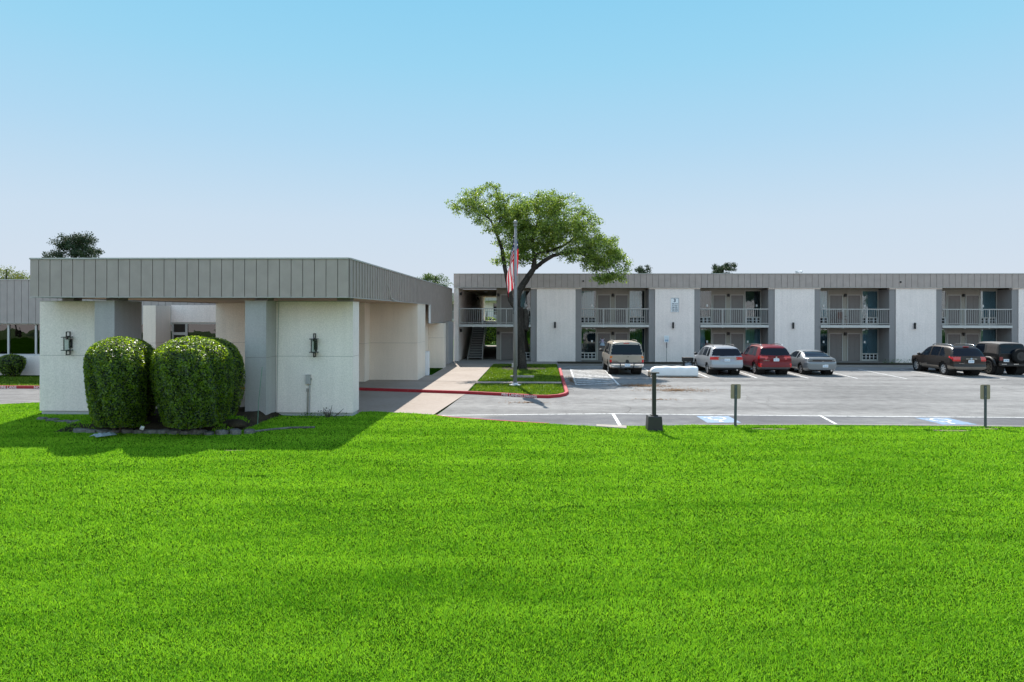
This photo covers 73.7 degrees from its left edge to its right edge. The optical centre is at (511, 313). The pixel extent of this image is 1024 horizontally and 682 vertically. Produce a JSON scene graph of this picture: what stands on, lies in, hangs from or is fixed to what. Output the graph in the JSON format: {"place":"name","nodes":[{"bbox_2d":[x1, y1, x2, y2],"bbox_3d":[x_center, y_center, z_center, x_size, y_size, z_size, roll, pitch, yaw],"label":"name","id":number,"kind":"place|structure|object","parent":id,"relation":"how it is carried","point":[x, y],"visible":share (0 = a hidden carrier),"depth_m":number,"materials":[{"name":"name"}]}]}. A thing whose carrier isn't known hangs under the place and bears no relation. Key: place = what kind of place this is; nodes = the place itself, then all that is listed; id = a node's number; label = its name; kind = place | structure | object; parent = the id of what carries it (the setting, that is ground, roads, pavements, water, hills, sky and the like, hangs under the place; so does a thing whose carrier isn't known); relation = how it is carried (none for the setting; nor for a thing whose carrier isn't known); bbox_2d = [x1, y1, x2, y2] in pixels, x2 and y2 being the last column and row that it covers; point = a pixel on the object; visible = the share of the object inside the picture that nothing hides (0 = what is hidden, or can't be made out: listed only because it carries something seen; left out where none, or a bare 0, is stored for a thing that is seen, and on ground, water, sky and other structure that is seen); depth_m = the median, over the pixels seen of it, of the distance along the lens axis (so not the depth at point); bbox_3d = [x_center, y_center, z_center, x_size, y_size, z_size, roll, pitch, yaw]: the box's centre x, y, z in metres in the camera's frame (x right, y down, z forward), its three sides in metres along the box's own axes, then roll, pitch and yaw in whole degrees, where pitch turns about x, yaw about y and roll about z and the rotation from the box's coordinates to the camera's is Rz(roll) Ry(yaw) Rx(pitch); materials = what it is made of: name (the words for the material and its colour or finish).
{"place":"outdoors","nodes":[
{"label":"outdoors","id":0,"kind":"place"},
{"bbox_2d":[0,388,39,403],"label":"driveway","id":1,"kind":"structure","parent":0,"point":[7,395],"depth_m":28.89,"materials":[{"name":"concrete"}]},
{"bbox_2d":[0,375,39,385],"bbox_3d":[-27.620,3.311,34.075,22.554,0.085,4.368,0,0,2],"label":"verge grass","id":2,"kind":"structure","parent":0,"point":[23,380],"depth_m":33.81,"materials":[{"name":"green plant"}]},
{"bbox_2d":[0,354,26,376],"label":"shrub","id":3,"kind":"object","parent":2,"relation":"on","point":[11,365],"visible":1,"depth_m":36.02,"materials":[{"name":"green plant"}]},
{"bbox_2d":[39,345,461,414],"bbox_3d":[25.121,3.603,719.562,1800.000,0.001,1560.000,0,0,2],"label":"ground","id":4,"kind":"structure","parent":0,"point":[440,411],"depth_m":26.14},
{"bbox_2d":[0,264,29,278],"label":"broadleaf tree","id":5,"kind":"object","parent":4,"relation":"on","point":[10,275],"visible":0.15,"depth_m":67.73,"materials":[{"name":"green plant"}]},
{"bbox_2d":[42,231,104,257],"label":"pine tree","id":6,"kind":"object","parent":4,"relation":"on","point":[76,245],"visible":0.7,"depth_m":108.42,"materials":[{"name":"green plant"}]},
{"bbox_2d":[0,279,215,374],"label":"side wing","id":7,"kind":"structure","parent":4,"relation":"on","point":[19,321],"depth_m":37.21,"materials":[{"name":"white paint"}]},
{"bbox_2d":[29,257,453,415],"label":"entrance building","id":8,"kind":"structure","parent":4,"relation":"on","point":[361,319],"depth_m":23.06,"materials":[{"name":"paint"}]},
{"bbox_2d":[61,331,72,354],"bbox_3d":[-15.054,1.004,23.124,0.240,0.800,0.330,0,0,2],"label":"lantern","id":9,"kind":"object","parent":8,"relation":"attached to","point":[70,341],"visible":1,"depth_m":23.17,"materials":[{"name":"black metal"}]},
{"bbox_2d":[172,322,215,339],"bbox_3d":[-16.494,1.913,35.657,2.530,2.918,0.120,0,0,2],"label":"lobby window","id":10,"kind":"structure","parent":8,"relation":"in","point":[179,329],"depth_m":35.64,"materials":[{"name":"glass"}]},
{"bbox_2d":[277,298,311,414],"bbox_3d":[-7.355,1.497,23.021,1.202,4.082,0.100,0,0,2],"label":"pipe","id":11,"kind":"object","parent":8,"relation":"attached to","point":[308,378],"visible":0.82,"depth_m":23.00,"materials":[{"name":"white metal"}]},
{"bbox_2d":[309,333,318,356],"bbox_3d":[-6.627,1.059,22.880,0.240,0.800,0.330,0,0,2],"label":"lantern","id":12,"kind":"object","parent":8,"relation":"attached to","point":[315,343],"visible":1,"depth_m":22.93,"materials":[{"name":"black metal"}]},
{"bbox_2d":[156,390,463,414],"bbox_3d":[-9.042,3.481,27.057,13.850,0.001,8.250,0,0,2],"label":"entrance pad","id":13,"kind":"object","parent":4,"relation":"on","point":[411,402],"visible":0.29,"depth_m":27.11,"materials":[{"name":"beige concrete"}]},
{"bbox_2d":[244,364,492,390],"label":"walkway","id":14,"kind":"structure","parent":4,"relation":"on","point":[461,377],"depth_m":34.39,"materials":[{"name":"beige concrete"}]},
{"bbox_2d":[634,264,651,272],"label":"pine tree","id":15,"kind":"object","parent":4,"relation":"on","point":[639,269],"visible":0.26,"depth_m":126.75,"materials":[{"name":"green plant"}]},
{"bbox_2d":[711,262,737,272],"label":"pine tree","id":16,"kind":"object","parent":4,"relation":"on","point":[725,267],"visible":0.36,"depth_m":126.02,"materials":[{"name":"green plant"}]},
{"bbox_2d":[438,366,1023,417],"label":"parking lot","id":17,"kind":"structure","parent":4,"relation":"on","point":[877,394],"depth_m":29.03,"materials":[{"name":"grey asphalt"}]},
{"bbox_2d":[0,368,568,397],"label":"red kerb","id":18,"kind":"structure","parent":17,"relation":"on","point":[566,391],"depth_m":30.03,"materials":[{"name":"paint"}]},
{"bbox_2d":[469,363,563,394],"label":"island grass","id":19,"kind":"structure","parent":17,"relation":"on","point":[535,389],"depth_m":34.55,"materials":[{"name":"green plant"}]},
{"bbox_2d":[510,220,519,385],"bbox_3d":[0.118,-0.510,32.441,1.170,7.880,0.650,0,0,2],"label":"flagpole","id":20,"kind":"object","parent":19,"relation":"on","point":[514,364],"visible":0.99,"depth_m":32.40,"materials":[{"name":"metal"}]},
{"bbox_2d":[506,239,517,296],"bbox_3d":[0.071,-2.285,32.452,0.661,3.030,0.376,0,0,-31],"label":"flag","id":21,"kind":"object","parent":20,"relation":"hanging from","point":[510,280],"visible":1,"depth_m":32.49,"materials":[{"name":"fabric"}]},
{"bbox_2d":[499,366,547,369],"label":"tree soil","id":22,"kind":"object","parent":19,"relation":"on","point":[511,367],"visible":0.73,"depth_m":42.28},
{"bbox_2d":[444,181,633,368],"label":"oak tree","id":23,"kind":"object","parent":22,"relation":"on","point":[555,230],"visible":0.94,"depth_m":42.06,"materials":[{"name":"green plant"}]},
{"bbox_2d":[570,368,612,384],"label":"hatched aisle lines","id":24,"kind":"object","parent":17,"relation":"on","point":[588,375],"visible":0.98,"depth_m":37.69,"materials":[{"name":"paint"}]},
{"bbox_2d":[599,339,643,373],"bbox_3d":[6.607,2.550,41.189,2.541,2.036,5.210,0,0,2],"label":"parked car","id":25,"kind":"object","parent":17,"relation":"on","point":[624,354],"visible":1,"depth_m":38.89,"materials":[{"name":"beige metal"}]},
{"bbox_2d":[592,383,670,386],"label":"leaf litter","id":26,"kind":"object","parent":17,"relation":"on","point":[632,385],"visible":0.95,"depth_m":33.12,"materials":[{"name":"brown plant"}]},
{"bbox_2d":[648,366,697,376],"bbox_3d":[8.954,3.224,38.211,2.720,0.582,0.840,0,0,2],"label":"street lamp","id":27,"kind":"object","parent":17,"relation":"on","point":[681,371],"visible":0.94,"depth_m":37.81,"materials":[{"name":"plastic"}]},
{"bbox_2d":[616,387,730,392],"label":"leaf litter","id":28,"kind":"object","parent":17,"relation":"on","point":[671,389],"visible":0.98,"depth_m":31.11,"materials":[{"name":"brown plant"}]},
{"bbox_2d":[682,357,693,365],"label":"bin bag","id":29,"kind":"object","parent":17,"relation":"on","point":[686,361],"visible":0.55,"depth_m":42.65,"materials":[{"name":"plastic"}]},
{"bbox_2d":[694,344,742,374],"bbox_3d":[12.262,2.662,40.937,2.306,1.816,4.920,0,0,2],"label":"parked car","id":30,"kind":"object","parent":17,"relation":"on","point":[712,359],"visible":0.98,"depth_m":38.84,"materials":[{"name":"silver metal"}]},
{"bbox_2d":[479,414,1023,425],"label":"bay strip","id":31,"kind":"object","parent":17,"relation":"on","point":[609,419],"visible":0.57,"depth_m":22.57,"materials":[{"name":"concrete"}]},
{"bbox_2d":[439,415,547,423],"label":"lawn kerb","id":32,"kind":"structure","parent":31,"relation":"on","point":[493,419],"depth_m":22.21,"materials":[{"name":"red paint"}]},
{"bbox_2d":[596,424,626,428],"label":"kerb end block","id":33,"kind":"structure","parent":31,"relation":"on","point":[611,426],"depth_m":20.74,"materials":[{"name":"concrete"}]},
{"bbox_2d":[697,416,740,422],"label":"blue bay square","id":34,"kind":"structure","parent":31,"relation":"on","point":[717,419],"depth_m":22.59,"materials":[{"name":"paint"}]},
{"bbox_2d":[443,413,1023,424],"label":"edge lines","id":35,"kind":"object","parent":31,"relation":"on","point":[616,419],"visible":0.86,"depth_m":23.42,"materials":[{"name":"white paint"}]},
{"bbox_2d":[683,424,1023,426],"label":"plain kerb","id":36,"kind":"structure","parent":31,"relation":"on","point":[854,424],"depth_m":21.26,"materials":[{"name":"concrete"}]},
{"bbox_2d":[918,418,976,424],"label":"blue bay square","id":37,"kind":"structure","parent":31,"relation":"on","point":[946,421],"depth_m":22.25,"materials":[{"name":"paint"}]},
{"bbox_2d":[740,343,791,374],"bbox_3d":[15.056,2.653,41.015,2.325,1.850,4.770,0,0,2],"label":"parked car","id":38,"kind":"object","parent":17,"relation":"on","point":[760,359],"visible":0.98,"depth_m":39.02,"materials":[{"name":"red metal"}]},
{"bbox_2d":[569,377,1016,410],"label":"asphalt cracks","id":39,"kind":"object","parent":17,"relation":"on","point":[795,392],"visible":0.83,"depth_m":27.30,"materials":[{"name":"grey asphalt"}]},
{"bbox_2d":[788,350,836,374],"bbox_3d":[17.717,2.860,40.993,2.217,1.430,4.627,0,0,2],"label":"parked car","id":40,"kind":"object","parent":17,"relation":"on","point":[806,362],"visible":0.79,"depth_m":39.36,"materials":[{"name":"silver metal"}]},
{"bbox_2d":[605,368,1022,384],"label":"stall lines","id":41,"kind":"object","parent":17,"relation":"on","point":[788,372],"visible":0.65,"depth_m":38.80,"materials":[{"name":"white paint"}]},
{"bbox_2d":[912,343,986,374],"bbox_3d":[25.883,2.673,40.746,2.382,1.847,4.930,0,0,2],"label":"parked car","id":42,"kind":"object","parent":17,"relation":"on","point":[947,359],"visible":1,"depth_m":39.05,"materials":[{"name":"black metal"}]},
{"bbox_2d":[975,341,1023,374],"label":"parked car","id":43,"kind":"object","parent":17,"relation":"on","point":[1007,357],"visible":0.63,"depth_m":39.34,"materials":[{"name":"black paint"}]},
{"bbox_2d":[454,273,1023,362],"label":"motel building","id":44,"kind":"structure","parent":4,"relation":"on","point":[883,312],"depth_m":48.50,"materials":[{"name":"paint"}]},
{"bbox_2d":[500,332,512,359],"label":"door","id":45,"kind":"structure","parent":44,"relation":"in","point":[506,338],"depth_m":50.22,"materials":[{"name":"paint"}]},
{"bbox_2d":[500,294,513,323],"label":"door","id":46,"kind":"structure","parent":44,"relation":"in","point":[504,303],"depth_m":50.22,"materials":[{"name":"paint"}]},
{"bbox_2d":[520,290,530,323],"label":"window","id":47,"kind":"structure","parent":44,"relation":"in","point":[525,300],"depth_m":50.27,"materials":[{"name":"glass"}]},
{"bbox_2d":[524,328,530,359],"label":"window","id":48,"kind":"structure","parent":44,"relation":"in","point":[527,342],"depth_m":50.69,"materials":[{"name":"glass"}]},
{"bbox_2d":[581,328,595,359],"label":"window","id":49,"kind":"structure","parent":44,"relation":"in","point":[588,352],"depth_m":50.12,"materials":[{"name":"glass"}]},
{"bbox_2d":[582,290,595,323],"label":"window","id":50,"kind":"structure","parent":44,"relation":"in","point":[588,296],"depth_m":50.10,"materials":[{"name":"glass"}]},
{"bbox_2d":[597,332,610,359],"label":"door","id":51,"kind":"structure","parent":44,"relation":"in","point":[606,336],"depth_m":49.98,"materials":[{"name":"paint"}]},
{"bbox_2d":[597,294,610,323],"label":"door","id":52,"kind":"structure","parent":44,"relation":"in","point":[603,300],"depth_m":49.97,"materials":[{"name":"paint"}]},
{"bbox_2d":[615,333,627,339],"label":"door","id":53,"kind":"structure","parent":44,"relation":"in","point":[618,336],"depth_m":49.93,"materials":[{"name":"paint"}]},
{"bbox_2d":[615,294,627,323],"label":"door","id":54,"kind":"structure","parent":44,"relation":"in","point":[621,300],"depth_m":49.93,"materials":[{"name":"paint"}]},
{"bbox_2d":[629,328,644,359],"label":"window","id":55,"kind":"structure","parent":44,"relation":"in","point":[638,334],"depth_m":49.98,"materials":[{"name":"glass"}]},
{"bbox_2d":[629,290,644,323],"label":"window","id":56,"kind":"structure","parent":44,"relation":"in","point":[635,296],"depth_m":49.98,"materials":[{"name":"glass"}]},
{"bbox_2d":[671,298,678,311],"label":"building number sign","id":57,"kind":"object","parent":44,"relation":"attached to","point":[674,304],"visible":1,"depth_m":48.20,"materials":[{"name":"white metal"}]},
{"bbox_2d":[700,328,711,349],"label":"window","id":58,"kind":"structure","parent":44,"relation":"in","point":[704,332],"depth_m":49.82,"materials":[{"name":"glass"}]},
{"bbox_2d":[700,290,711,324],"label":"window","id":59,"kind":"structure","parent":44,"relation":"in","point":[704,294],"depth_m":49.82,"materials":[{"name":"glass"}]},
{"bbox_2d":[712,333,725,344],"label":"door","id":60,"kind":"structure","parent":44,"relation":"in","point":[717,338],"depth_m":49.69,"materials":[{"name":"paint"}]},
{"bbox_2d":[712,294,725,324],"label":"door","id":61,"kind":"structure","parent":44,"relation":"in","point":[718,300],"depth_m":49.69,"materials":[{"name":"paint"}]},
{"bbox_2d":[730,333,743,352],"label":"door","id":62,"kind":"structure","parent":44,"relation":"in","point":[737,339],"depth_m":49.64,"materials":[{"name":"paint"}]},
{"bbox_2d":[730,294,743,324],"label":"door","id":63,"kind":"structure","parent":44,"relation":"in","point":[736,300],"depth_m":49.64,"materials":[{"name":"paint"}]},
{"bbox_2d":[745,328,760,349],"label":"window","id":64,"kind":"structure","parent":44,"relation":"in","point":[752,335],"depth_m":49.69,"materials":[{"name":"glass"}]},
{"bbox_2d":[745,290,760,324],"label":"window","id":65,"kind":"structure","parent":44,"relation":"in","point":[751,296],"depth_m":49.70,"materials":[{"name":"glass"}]},
{"bbox_2d":[820,328,827,354],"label":"window","id":66,"kind":"structure","parent":44,"relation":"in","point":[823,331],"depth_m":49.50,"materials":[{"name":"glass"}]},
{"bbox_2d":[820,291,827,324],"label":"window","id":67,"kind":"structure","parent":44,"relation":"in","point":[823,294],"depth_m":49.50,"materials":[{"name":"glass"}]},
{"bbox_2d":[829,333,842,360],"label":"door","id":68,"kind":"structure","parent":44,"relation":"in","point":[835,339],"depth_m":49.38,"materials":[{"name":"paint"}]},
{"bbox_2d":[829,295,842,324],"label":"door","id":69,"kind":"structure","parent":44,"relation":"in","point":[835,301],"depth_m":49.38,"materials":[{"name":"paint"}]},
{"bbox_2d":[847,333,860,360],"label":"door","id":70,"kind":"structure","parent":44,"relation":"in","point":[853,339],"depth_m":49.35,"materials":[{"name":"paint"}]},
{"bbox_2d":[847,295,860,324],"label":"door","id":71,"kind":"structure","parent":44,"relation":"in","point":[853,301],"depth_m":49.35,"materials":[{"name":"paint"}]},
{"bbox_2d":[861,328,877,360],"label":"window","id":72,"kind":"structure","parent":44,"relation":"in","point":[869,336],"depth_m":49.40,"materials":[{"name":"glass"}]},
{"bbox_2d":[862,291,877,324],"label":"window","id":73,"kind":"structure","parent":44,"relation":"in","point":[869,299],"depth_m":49.38,"materials":[{"name":"glass"}]},
{"bbox_2d":[942,291,945,324],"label":"window","id":74,"kind":"structure","parent":44,"relation":"in","point":[943,292],"depth_m":49.20,"materials":[{"name":"glass"}]},
{"bbox_2d":[947,333,960,344],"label":"door","id":75,"kind":"structure","parent":44,"relation":"in","point":[952,338],"depth_m":49.10,"materials":[{"name":"paint"}]},
{"bbox_2d":[947,295,960,324],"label":"door","id":76,"kind":"structure","parent":44,"relation":"in","point":[953,301],"depth_m":49.10,"materials":[{"name":"paint"}]},
{"bbox_2d":[965,333,978,346],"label":"door","id":77,"kind":"structure","parent":44,"relation":"in","point":[970,338],"depth_m":49.05,"materials":[{"name":"paint"}]},
{"bbox_2d":[965,295,979,324],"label":"door","id":78,"kind":"structure","parent":44,"relation":"in","point":[971,301],"depth_m":49.05,"materials":[{"name":"paint"}]},
{"bbox_2d":[980,329,996,341],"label":"window","id":79,"kind":"structure","parent":44,"relation":"in","point":[986,335],"depth_m":49.10,"materials":[{"name":"glass"}]},
{"bbox_2d":[980,291,996,324],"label":"window","id":80,"kind":"structure","parent":44,"relation":"in","point":[987,298],"depth_m":49.10,"materials":[{"name":"glass"}]},
{"bbox_2d":[452,293,495,321],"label":"courtyard building","id":81,"kind":"structure","parent":0,"point":[490,302],"depth_m":96.14,"materials":[{"name":"white paint"}]},
{"bbox_2d":[464,345,495,358],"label":"stair hall floor","id":82,"kind":"structure","parent":0,"point":[489,352],"depth_m":58.89,"materials":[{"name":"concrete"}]},
{"bbox_2d":[0,402,1023,681],"bbox_3d":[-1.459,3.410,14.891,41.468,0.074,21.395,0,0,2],"label":"lawn grass","id":83,"kind":"structure","parent":0,"point":[14,436],"depth_m":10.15,"materials":[{"name":"green plant"}]},
{"bbox_2d":[73,428,88,432],"bbox_3d":[-12.431,3.364,19.722,0.464,0.108,0.337,3,-2,3],"label":"edging stone","id":84,"kind":"object","parent":83,"relation":"on","point":[78,430],"visible":0.9,"depth_m":19.59,"materials":[{"name":"grey stone"}]},
{"bbox_2d":[90,432,116,436],"bbox_3d":[-11.257,3.316,18.804,0.270,0.093,0.587,0,0,38],"label":"stone","id":85,"kind":"object","parent":83,"relation":"on","point":[103,434],"visible":1,"depth_m":18.76,"materials":[{"name":"stone"}]},
{"bbox_2d":[55,407,283,433],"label":"bed soil","id":86,"kind":"structure","parent":83,"relation":"on","point":[251,416],"depth_m":20.31,"materials":[{"name":"brown soil"}]},
{"bbox_2d":[82,336,154,432],"bbox_3d":[-11.315,2.090,19.687,1.821,2.906,3.192,0,0,-30],"label":"rounded bush","id":87,"kind":"object","parent":86,"relation":"on","point":[118,385],"visible":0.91,"depth_m":18.73,"materials":[{"name":"green plant"}]},
{"bbox_2d":[138,339,156,415],"bbox_3d":[-11.971,2.140,21.439,1.799,2.792,1.805,0,0,2],"label":"rounded bush","id":88,"kind":"object","parent":86,"relation":"on","point":[152,409],"visible":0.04,"depth_m":21.47,"materials":[{"name":"green plant"}]},
{"bbox_2d":[142,429,157,433],"bbox_3d":[-10.355,3.365,19.535,0.446,0.113,0.279,1,-2,2],"label":"edging stone","id":89,"kind":"object","parent":86,"relation":"on","point":[149,431],"visible":0.95,"depth_m":19.43,"materials":[{"name":"grey stone"}]},
{"bbox_2d":[63,414,249,432],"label":"bed grass","id":90,"kind":"structure","parent":86,"relation":"on","point":[86,421],"depth_m":19.95,"materials":[{"name":"green plant"}]},
{"bbox_2d":[149,336,234,430],"bbox_3d":[-9.189,2.085,19.618,2.238,2.925,3.130,0,0,-25],"label":"rounded bush","id":91,"kind":"object","parent":86,"relation":"on","point":[192,377],"visible":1,"depth_m":18.61,"materials":[{"name":"green plant"}]},
{"bbox_2d":[208,337,245,417],"bbox_3d":[-9.432,2.127,21.338,2.098,2.829,1.875,0,0,2],"label":"rounded bush","id":92,"kind":"object","parent":86,"relation":"on","point":[239,369],"visible":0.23,"depth_m":21.29,"materials":[{"name":"green plant"}]},
{"bbox_2d":[226,419,248,426],"bbox_3d":[-8.061,3.191,20.043,0.680,0.190,0.663,0,0,2],"label":"earth mound","id":93,"kind":"object","parent":86,"relation":"on","point":[237,423],"visible":1,"depth_m":19.87,"materials":[{"name":"soil"}]},
{"bbox_2d":[167,428,180,434],"bbox_3d":[-9.644,3.361,19.507,0.360,0.124,0.370,0,2,-25],"label":"edging stone","id":94,"kind":"object","parent":83,"relation":"on","point":[175,431],"visible":0.93,"depth_m":19.38,"materials":[{"name":"grey stone"}]},
{"bbox_2d":[190,429,206,434],"bbox_3d":[-8.917,3.356,19.408,0.453,0.139,0.189,3,0,-22],"label":"edging stone","id":95,"kind":"object","parent":83,"relation":"on","point":[197,431],"visible":0.95,"depth_m":19.32,"materials":[{"name":"grey stone"}]},
{"bbox_2d":[215,429,228,434],"bbox_3d":[-8.239,3.360,19.380,0.362,0.132,0.284,0,-1,9],"label":"edging stone","id":96,"kind":"object","parent":83,"relation":"on","point":[222,432],"visible":1,"depth_m":19.28,"materials":[{"name":"grey stone"}]},
{"bbox_2d":[230,428,240,434],"bbox_3d":[-7.874,3.357,19.448,0.372,0.139,0.275,1,1,25],"label":"edging stone","id":97,"kind":"object","parent":83,"relation":"on","point":[235,431],"visible":1,"depth_m":19.34,"materials":[{"name":"grey stone"}]},
{"bbox_2d":[255,426,314,432],"bbox_3d":[-6.771,3.398,20.111,1.860,0.061,0.323,0,0,-27],"label":"lawn edging","id":98,"kind":"object","parent":83,"relation":"on","point":[298,427],"visible":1,"depth_m":20.25,"materials":[{"name":"stone"}]},
{"bbox_2d":[645,372,662,430],"bbox_3d":[4.227,2.610,20.315,0.450,1.735,0.450,0,0,2],"label":"bollard post","id":99,"kind":"object","parent":83,"relation":"on","point":[653,421],"visible":0.98,"depth_m":20.21,"materials":[{"name":"black metal"}]},
{"bbox_2d":[731,384,740,425],"bbox_3d":[6.869,2.944,20.976,0.310,1.555,0.030,1,0,-1],"label":"road sign","id":100,"kind":"object","parent":83,"relation":"on","point":[735,392],"visible":0.91,"depth_m":20.97,"materials":[{"name":"metal"}]},
{"bbox_2d":[980,385,989,426],"bbox_3d":[14.535,2.957,20.958,0.310,1.555,0.030,0,0,-1],"label":"road sign","id":101,"kind":"object","parent":83,"relation":"on","point":[985,392],"visible":0.91,"depth_m":20.95,"materials":[{"name":"metal"}]},
{"bbox_2d":[0,0,1023,292],"label":"sky","id":102,"kind":"structure","parent":0,"point":[759,136],"materials":[{"name":"blue"}]},
{"bbox_2d":[475,381,560,382],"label":"island path","id":103,"kind":"structure","parent":0,"point":[511,382],"depth_m":33.46,"materials":[{"name":"grey concrete"}]},
{"bbox_2d":[449,359,912,366],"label":"pavement","id":104,"kind":"structure","parent":0,"point":[477,361],"depth_m":46.56,"materials":[{"name":"concrete"}]},
{"bbox_2d":[557,361,912,364],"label":"planting strip","id":105,"kind":"object","parent":104,"relation":"on","point":[571,362],"visible":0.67,"depth_m":46.94,"materials":[{"name":"soil"}]},
{"label":"courtyard lawn","id":106,"kind":"structure","parent":0,"visible":0},
{"bbox_2d":[417,273,453,306],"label":"broadleaf tree","id":107,"kind":"object","parent":106,"relation":"on","point":[436,279],"visible":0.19,"depth_m":78.75,"materials":[{"name":"green plant"}]},
{"bbox_2d":[485,317,495,343],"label":"courtyard bush","id":108,"kind":"object","parent":106,"relation":"on","point":[490,335],"visible":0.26,"depth_m":76.98,"materials":[{"name":"green plant"}]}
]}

